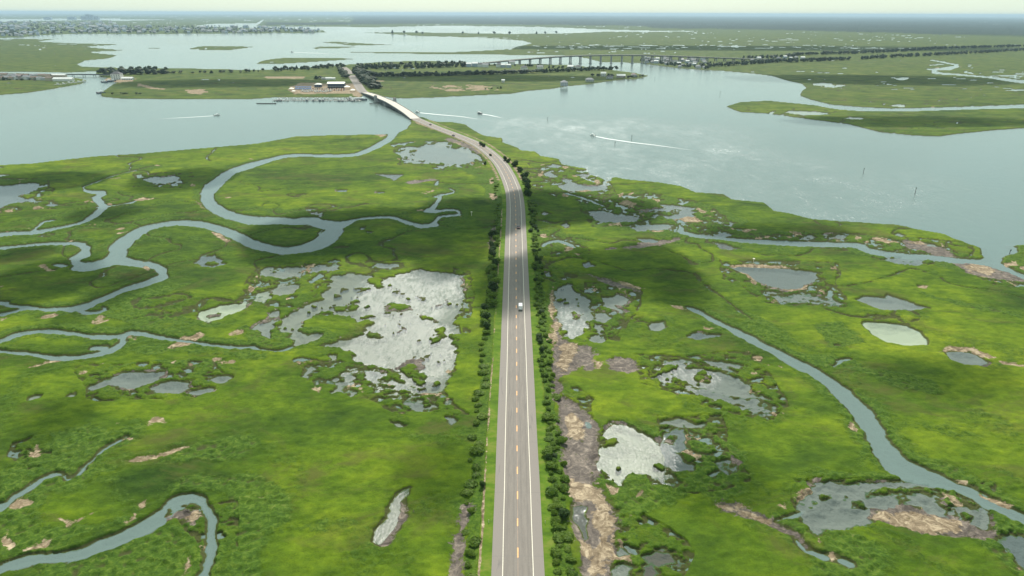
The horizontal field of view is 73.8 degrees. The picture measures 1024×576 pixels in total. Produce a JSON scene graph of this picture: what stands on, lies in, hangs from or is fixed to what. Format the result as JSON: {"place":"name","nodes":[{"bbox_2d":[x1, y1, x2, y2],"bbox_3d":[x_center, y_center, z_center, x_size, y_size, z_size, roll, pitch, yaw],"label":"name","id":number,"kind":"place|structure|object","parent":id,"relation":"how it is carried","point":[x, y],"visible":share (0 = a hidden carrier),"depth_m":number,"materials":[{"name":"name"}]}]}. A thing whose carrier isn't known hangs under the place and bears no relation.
{"place":"outdoors","nodes":[
{"label":"outdoors","id":0,"kind":"place"},
{"bbox_2d":[342,67,367,92],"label":"road","id":1,"kind":"structure","parent":0,"point":[358,86],"depth_m":1353.29,"materials":[{"name":"concrete"}]},
{"bbox_2d":[412,118,544,575],"bbox_3d":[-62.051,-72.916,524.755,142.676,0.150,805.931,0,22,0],"label":"road","id":2,"kind":"structure","parent":0,"point":[510,458],"depth_m":233.89,"materials":[{"name":"grey asphalt"}]},
{"bbox_2d":[421,122,533,575],"bbox_3d":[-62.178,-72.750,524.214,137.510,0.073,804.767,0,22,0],"label":"road marking","id":3,"kind":"object","parent":2,"relation":"on","point":[516,408],"visible":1,"depth_m":227.27,"materials":[{"name":"white paint"}]},
{"bbox_2d":[518,303,522,309],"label":"van","id":4,"kind":"object","parent":2,"relation":"on","point":[520,306],"visible":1,"depth_m":317.96,"materials":[{"name":"white paint"}]},
{"bbox_2d":[0,13,1023,575],"bbox_3d":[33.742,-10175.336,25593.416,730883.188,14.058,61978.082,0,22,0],"label":"marsh ground","id":5,"kind":"structure","parent":0,"point":[252,347],"depth_m":324.20,"materials":[{"name":"green plant"}]},
{"bbox_2d":[45,76,52,80],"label":"house","id":6,"kind":"structure","parent":5,"relation":"on","point":[48,78],"depth_m":1370.64,"materials":[{"name":"beige"}]},
{"bbox_2d":[51,74,66,76],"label":"house","id":7,"kind":"structure","parent":5,"relation":"on","point":[59,75],"depth_m":1452.58,"materials":[{"name":"beige"}]},
{"bbox_2d":[52,77,74,80],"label":"house","id":8,"kind":"structure","parent":5,"relation":"on","point":[63,78],"depth_m":1363.25,"materials":[{"name":"white"}]},
{"bbox_2d":[67,74,109,75],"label":"causeway bridge","id":9,"kind":"structure","parent":5,"relation":"on","point":[89,74],"depth_m":1475.61,"materials":[{"name":"concrete"}]},
{"bbox_2d":[96,68,106,72],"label":"tree","id":10,"kind":"object","parent":5,"relation":"on","point":[100,70],"visible":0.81,"depth_m":1513.61,"materials":[{"name":"green plant"}]},
{"bbox_2d":[110,71,122,79],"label":"house","id":11,"kind":"structure","parent":5,"relation":"on","point":[116,75],"depth_m":1404.20,"materials":[{"name":"white"}]},
{"bbox_2d":[121,77,133,79],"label":"house","id":12,"kind":"structure","parent":5,"relation":"on","point":[127,78],"depth_m":1399.55,"materials":[{"name":"white"}]},
{"bbox_2d":[126,69,134,74],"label":"tree","id":13,"kind":"object","parent":5,"relation":"on","point":[129,70],"visible":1,"depth_m":1508.50,"materials":[{"name":"green plant"}]},
{"bbox_2d":[327,82,345,87],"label":"boat shed","id":14,"kind":"object","parent":5,"relation":"on","point":[336,84],"visible":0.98,"depth_m":1264.88,"materials":[{"name":"beige metal"}]},
{"bbox_2d":[361,92,419,119],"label":"bridge","id":15,"kind":"structure","parent":5,"relation":"on","point":[400,108],"depth_m":1006.48,"materials":[{"name":"concrete"}]},
{"bbox_2d":[461,529,469,534],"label":"shrub","id":16,"kind":"object","parent":5,"relation":"on","point":[465,531],"visible":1,"depth_m":182.52,"materials":[{"name":"green plant"}]},
{"bbox_2d":[459,488,474,495],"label":"shrub","id":17,"kind":"object","parent":5,"relation":"on","point":[467,491],"visible":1,"depth_m":197.21,"materials":[{"name":"green plant"}]},
{"bbox_2d":[464,561,471,567],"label":"shrub","id":18,"kind":"object","parent":5,"relation":"on","point":[467,564],"visible":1,"depth_m":171.15,"materials":[{"name":"green plant"}]},
{"bbox_2d":[464,548,475,556],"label":"shrub","id":19,"kind":"object","parent":5,"relation":"on","point":[469,552],"visible":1,"depth_m":174.62,"materials":[{"name":"green plant"}]},
{"bbox_2d":[464,478,477,487],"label":"shrub","id":20,"kind":"object","parent":5,"relation":"on","point":[470,483],"visible":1,"depth_m":200.47,"materials":[{"name":"green plant"}]},
{"bbox_2d":[466,434,476,439],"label":"shrub","id":21,"kind":"object","parent":5,"relation":"on","point":[471,436],"visible":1,"depth_m":222.97,"materials":[{"name":"green plant"}]},
{"bbox_2d":[467,507,475,513],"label":"shrub","id":22,"kind":"object","parent":5,"relation":"on","point":[471,510],"visible":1,"depth_m":189.65,"materials":[{"name":"green plant"}]},
{"bbox_2d":[466,572,477,575],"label":"shrub","id":23,"kind":"object","parent":5,"relation":"on","point":[471,574],"visible":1,"depth_m":168.32,"materials":[{"name":"green plant"}]},
{"bbox_2d":[468,536,481,546],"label":"shrub","id":24,"kind":"object","parent":5,"relation":"on","point":[475,540],"visible":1,"depth_m":178.42,"materials":[{"name":"green plant"}]},
{"bbox_2d":[471,396,479,401],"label":"shrub","id":25,"kind":"object","parent":5,"relation":"on","point":[475,398],"visible":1,"depth_m":245.00,"materials":[{"name":"green plant"}]},
{"bbox_2d":[472,462,480,470],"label":"shrub","id":26,"kind":"object","parent":5,"relation":"on","point":[476,466],"visible":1,"depth_m":207.64,"materials":[{"name":"green plant"}]},
{"bbox_2d":[471,471,481,478],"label":"shrub","id":27,"kind":"object","parent":5,"relation":"on","point":[475,474],"visible":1,"depth_m":204.74,"materials":[{"name":"green plant"}]},
{"bbox_2d":[469,445,484,454],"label":"shrub","id":28,"kind":"object","parent":5,"relation":"on","point":[475,449],"visible":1,"depth_m":215.10,"materials":[{"name":"green plant"}]},
{"bbox_2d":[472,389,484,395],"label":"shrub","id":29,"kind":"object","parent":5,"relation":"on","point":[478,392],"visible":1,"depth_m":248.79,"materials":[{"name":"green plant"}]},
{"bbox_2d":[474,402,482,406],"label":"shrub","id":30,"kind":"object","parent":5,"relation":"on","point":[477,404],"visible":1,"depth_m":241.47,"materials":[{"name":"green plant"}]},
{"bbox_2d":[474,440,484,445],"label":"shrub","id":31,"kind":"object","parent":5,"relation":"on","point":[479,442],"visible":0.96,"depth_m":219.23,"materials":[{"name":"green plant"}]},
{"bbox_2d":[479,481,485,487],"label":"shrub","id":32,"kind":"object","parent":5,"relation":"on","point":[482,483],"visible":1,"depth_m":199.11,"materials":[{"name":"green plant"}]},
{"bbox_2d":[477,413,488,419],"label":"shrub","id":33,"kind":"object","parent":5,"relation":"on","point":[482,416],"visible":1,"depth_m":234.06,"materials":[{"name":"green plant"}]},
{"bbox_2d":[477,369,489,374],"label":"shrub","id":34,"kind":"object","parent":5,"relation":"on","point":[483,371],"visible":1,"depth_m":262.86,"materials":[{"name":"green plant"}]},
{"bbox_2d":[479,363,489,368],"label":"shrub","id":35,"kind":"object","parent":5,"relation":"on","point":[483,365],"visible":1,"depth_m":267.90,"materials":[{"name":"green plant"}]},
{"bbox_2d":[480,318,488,324],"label":"shrub","id":36,"kind":"object","parent":5,"relation":"on","point":[482,320],"visible":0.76,"depth_m":303.61,"materials":[{"name":"green plant"}]},
{"bbox_2d":[481,303,488,309],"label":"shrub","id":37,"kind":"object","parent":5,"relation":"on","point":[484,306],"visible":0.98,"depth_m":317.46,"materials":[{"name":"green plant"}]},
{"bbox_2d":[479,381,491,388],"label":"shrub","id":38,"kind":"object","parent":5,"relation":"on","point":[485,384],"visible":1,"depth_m":254.00,"materials":[{"name":"green plant"}]},
{"bbox_2d":[480,312,490,319],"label":"shrub","id":39,"kind":"object","parent":5,"relation":"on","point":[486,315],"visible":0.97,"depth_m":307.29,"materials":[{"name":"green plant"}]},
{"bbox_2d":[482,321,490,328],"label":"shrub","id":40,"kind":"object","parent":5,"relation":"on","point":[486,324],"visible":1,"depth_m":298.90,"materials":[{"name":"green plant"}]},
{"bbox_2d":[482,330,490,333],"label":"shrub","id":41,"kind":"object","parent":5,"relation":"on","point":[486,331],"visible":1,"depth_m":294.80,"materials":[{"name":"green plant"}]},
{"bbox_2d":[485,263,497,268],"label":"shrub","id":42,"kind":"object","parent":5,"relation":"on","point":[493,266],"visible":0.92,"depth_m":368.04,"materials":[{"name":"green plant"}]},
{"bbox_2d":[486,298,498,305],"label":"shrub","id":43,"kind":"object","parent":5,"relation":"on","point":[492,301],"visible":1,"depth_m":322.18,"materials":[{"name":"green plant"}]},
{"bbox_2d":[487,229,497,236],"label":"shrub","id":44,"kind":"object","parent":5,"relation":"on","point":[491,233],"visible":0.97,"depth_m":422.55,"materials":[{"name":"green plant"}]},
{"bbox_2d":[488,248,496,255],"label":"shrub","id":45,"kind":"object","parent":5,"relation":"on","point":[491,251],"visible":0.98,"depth_m":390.01,"materials":[{"name":"green plant"}]},
{"bbox_2d":[488,292,497,298],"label":"shrub","id":46,"kind":"object","parent":5,"relation":"on","point":[492,294],"visible":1,"depth_m":331.56,"materials":[{"name":"green plant"}]},
{"bbox_2d":[487,281,499,290],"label":"shrub","id":47,"kind":"object","parent":5,"relation":"on","point":[493,285],"visible":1,"depth_m":340.40,"materials":[{"name":"green plant"}]},
{"bbox_2d":[490,270,496,275],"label":"shrub","id":48,"kind":"object","parent":5,"relation":"on","point":[494,272],"visible":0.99,"depth_m":359.69,"materials":[{"name":"green plant"}]},
{"bbox_2d":[492,258,498,265],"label":"shrub","id":49,"kind":"object","parent":5,"relation":"on","point":[495,261],"visible":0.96,"depth_m":372.74,"materials":[{"name":"green plant"}]},
{"bbox_2d":[490,277,501,282],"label":"shrub","id":50,"kind":"object","parent":5,"relation":"on","point":[496,279],"visible":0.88,"depth_m":349.94,"materials":[{"name":"green plant"}]},
{"bbox_2d":[0,20,1023,72],"bbox_3d":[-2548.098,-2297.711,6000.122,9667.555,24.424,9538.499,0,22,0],"label":"woodland","id":51,"kind":"object","parent":5,"relation":"on","point":[391,65],"visible":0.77,"depth_m":2066.22,"materials":[{"name":"green plant"}]},
{"bbox_2d":[511,160,518,166],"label":"shrub","id":52,"kind":"object","parent":5,"relation":"on","point":[514,163],"visible":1,"depth_m":616.63,"materials":[{"name":"green plant"}]},
{"bbox_2d":[520,171,529,177],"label":"shrub","id":53,"kind":"object","parent":5,"relation":"on","point":[525,174],"visible":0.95,"depth_m":572.98,"materials":[{"name":"green plant"}]},
{"bbox_2d":[522,176,530,182],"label":"shrub","id":54,"kind":"object","parent":5,"relation":"on","point":[525,179],"visible":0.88,"depth_m":554.44,"materials":[{"name":"green plant"}]},
{"bbox_2d":[524,182,531,188],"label":"shrub","id":55,"kind":"object","parent":5,"relation":"on","point":[528,185],"visible":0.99,"depth_m":536.81,"materials":[{"name":"green plant"}]},
{"bbox_2d":[536,334,543,338],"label":"shrub","id":56,"kind":"object","parent":5,"relation":"on","point":[538,336],"visible":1,"depth_m":290.09,"materials":[{"name":"green plant"}]},
{"bbox_2d":[540,372,548,376],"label":"shrub","id":57,"kind":"object","parent":5,"relation":"on","point":[544,374],"visible":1,"depth_m":260.49,"materials":[{"name":"green plant"}]},
{"bbox_2d":[542,400,550,403],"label":"shrub","id":58,"kind":"object","parent":5,"relation":"on","point":[546,402],"visible":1,"depth_m":242.21,"materials":[{"name":"green plant"}]},
{"bbox_2d":[540,448,553,456],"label":"shrub","id":59,"kind":"object","parent":5,"relation":"on","point":[544,452],"visible":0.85,"depth_m":213.26,"materials":[{"name":"green plant"}]},
{"bbox_2d":[541,412,554,419],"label":"shrub","id":60,"kind":"object","parent":5,"relation":"on","point":[547,416],"visible":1,"depth_m":232.88,"materials":[{"name":"green plant"}]},
{"bbox_2d":[543,435,553,440],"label":"shrub","id":61,"kind":"object","parent":5,"relation":"on","point":[549,438],"visible":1,"depth_m":222.03,"materials":[{"name":"green plant"}]},
{"bbox_2d":[545,453,552,460],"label":"shrub","id":62,"kind":"object","parent":5,"relation":"on","point":[548,457],"visible":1,"depth_m":210.65,"materials":[{"name":"green plant"}]},
{"bbox_2d":[545,425,552,430],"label":"shrub","id":63,"kind":"object","parent":5,"relation":"on","point":[549,428],"visible":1,"depth_m":227.34,"materials":[{"name":"green plant"}]},
{"bbox_2d":[544,445,555,450],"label":"shrub","id":64,"kind":"object","parent":5,"relation":"on","point":[552,448],"visible":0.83,"depth_m":216.66,"materials":[{"name":"green plant"}]},
{"bbox_2d":[546,359,553,364],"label":"shrub","id":65,"kind":"object","parent":5,"relation":"on","point":[550,361],"visible":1,"depth_m":269.82,"materials":[{"name":"green plant"}]},
{"bbox_2d":[545,486,558,496],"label":"shrub","id":66,"kind":"object","parent":5,"relation":"on","point":[550,491],"visible":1,"depth_m":196.41,"materials":[{"name":"green plant"}]},
{"bbox_2d":[545,460,558,469],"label":"shrub","id":67,"kind":"object","parent":5,"relation":"on","point":[551,464],"visible":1,"depth_m":207.54,"materials":[{"name":"green plant"}]},
{"bbox_2d":[547,502,556,509],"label":"shrub","id":68,"kind":"object","parent":5,"relation":"on","point":[550,506],"visible":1,"depth_m":191.07,"materials":[{"name":"green plant"}]},
{"bbox_2d":[547,476,556,481],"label":"shrub","id":69,"kind":"object","parent":5,"relation":"on","point":[552,478],"visible":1,"depth_m":202.48,"materials":[{"name":"green plant"}]},
{"bbox_2d":[551,509,557,515],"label":"shrub","id":70,"kind":"object","parent":5,"relation":"on","point":[553,511],"visible":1,"depth_m":188.32,"materials":[{"name":"green plant"}]},
{"bbox_2d":[549,546,562,557],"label":"shrub","id":71,"kind":"object","parent":5,"relation":"on","point":[555,551],"visible":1,"depth_m":174.41,"materials":[{"name":"green plant"}]},
{"bbox_2d":[550,516,561,522],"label":"shrub","id":72,"kind":"object","parent":5,"relation":"on","point":[558,519],"visible":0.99,"depth_m":185.79,"materials":[{"name":"green plant"}]},
{"bbox_2d":[552,496,559,502],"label":"shrub","id":73,"kind":"object","parent":5,"relation":"on","point":[555,499],"visible":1,"depth_m":194.19,"materials":[{"name":"green plant"}]},
{"bbox_2d":[552,557,560,564],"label":"shrub","id":74,"kind":"object","parent":5,"relation":"on","point":[556,560],"visible":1,"depth_m":171.99,"materials":[{"name":"green plant"}]},
{"bbox_2d":[552,393,561,399],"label":"shrub","id":75,"kind":"object","parent":5,"relation":"on","point":[555,396],"visible":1,"depth_m":247.04,"materials":[{"name":"green plant"}]},
{"bbox_2d":[550,521,564,530],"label":"shrub","id":76,"kind":"object","parent":5,"relation":"on","point":[556,526],"visible":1,"depth_m":182.46,"materials":[{"name":"green plant"}]},
{"bbox_2d":[553,568,561,574],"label":"shrub","id":77,"kind":"object","parent":5,"relation":"on","point":[558,571],"visible":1,"depth_m":169.20,"materials":[{"name":"green plant"}]},
{"bbox_2d":[552,530,564,542],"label":"shrub","id":78,"kind":"object","parent":5,"relation":"on","point":[558,536],"visible":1,"depth_m":180.00,"materials":[{"name":"green plant"}]},
{"bbox_2d":[554,502,562,508],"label":"shrub","id":79,"kind":"object","parent":5,"relation":"on","point":[557,505],"visible":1,"depth_m":191.20,"materials":[{"name":"green plant"}]},
{"bbox_2d":[554,436,567,444],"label":"shrub","id":80,"kind":"object","parent":5,"relation":"on","point":[560,439],"visible":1,"depth_m":220.67,"materials":[{"name":"green plant"}]},
{"bbox_2d":[557,507,569,519],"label":"shrub","id":81,"kind":"object","parent":5,"relation":"on","point":[563,513],"visible":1,"depth_m":186.98,"materials":[{"name":"green plant"}]},
{"bbox_2d":[560,80,567,87],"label":"house","id":82,"kind":"structure","parent":5,"relation":"on","point":[564,83],"depth_m":1283.83,"materials":[{"name":"grey"}]},
{"bbox_2d":[559,483,569,491],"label":"shrub","id":83,"kind":"object","parent":5,"relation":"on","point":[563,487],"visible":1,"depth_m":198.40,"materials":[{"name":"green plant"}]},
{"bbox_2d":[560,475,569,482],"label":"shrub","id":84,"kind":"object","parent":5,"relation":"on","point":[565,478],"visible":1,"depth_m":202.40,"materials":[{"name":"green plant"}]},
{"bbox_2d":[564,545,570,551],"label":"shrub","id":85,"kind":"object","parent":5,"relation":"on","point":[567,548],"visible":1,"depth_m":176.65,"materials":[{"name":"green plant"}]},
{"bbox_2d":[563,531,573,541],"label":"shrub","id":86,"kind":"object","parent":5,"relation":"on","point":[568,536],"visible":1,"depth_m":180.27,"materials":[{"name":"green plant"}]},
{"bbox_2d":[565,555,576,561],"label":"shrub","id":87,"kind":"object","parent":5,"relation":"on","point":[571,559],"visible":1,"depth_m":172.89,"materials":[{"name":"green plant"}]},
{"bbox_2d":[567,566,577,575],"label":"shrub","id":88,"kind":"object","parent":5,"relation":"on","point":[571,571],"visible":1,"depth_m":168.97,"materials":[{"name":"green plant"}]},
{"bbox_2d":[465,54,765,66],"bbox_3d":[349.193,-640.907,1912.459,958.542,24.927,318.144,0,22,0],"label":"highway bridge","id":89,"kind":"structure","parent":5,"relation":"on","point":[611,55],"depth_m":1909.79,"materials":[{"name":"concrete"}]},
{"bbox_2d":[616,74,625,77],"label":"house","id":90,"kind":"structure","parent":5,"relation":"on","point":[620,75],"depth_m":1467.85,"materials":[{"name":"white"}]},
{"bbox_2d":[0,14,1023,277],"bbox_3d":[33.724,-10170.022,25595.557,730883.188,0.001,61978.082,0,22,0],"label":"water","id":91,"kind":"structure","parent":0,"point":[138,48],"depth_m":2153.36,"materials":[{"name":"liquid"}]},
{"bbox_2d":[272,99,361,101],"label":"boat dock","id":92,"kind":"object","parent":91,"relation":"on","point":[314,100],"visible":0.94,"depth_m":1078.52,"materials":[{"name":"grey wood"}]},
{"bbox_2d":[595,136,672,147],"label":"wake","id":93,"kind":"object","parent":91,"relation":"on","point":[631,142],"visible":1,"depth_m":746.93,"materials":[{"name":"white liquid"}]}
]}

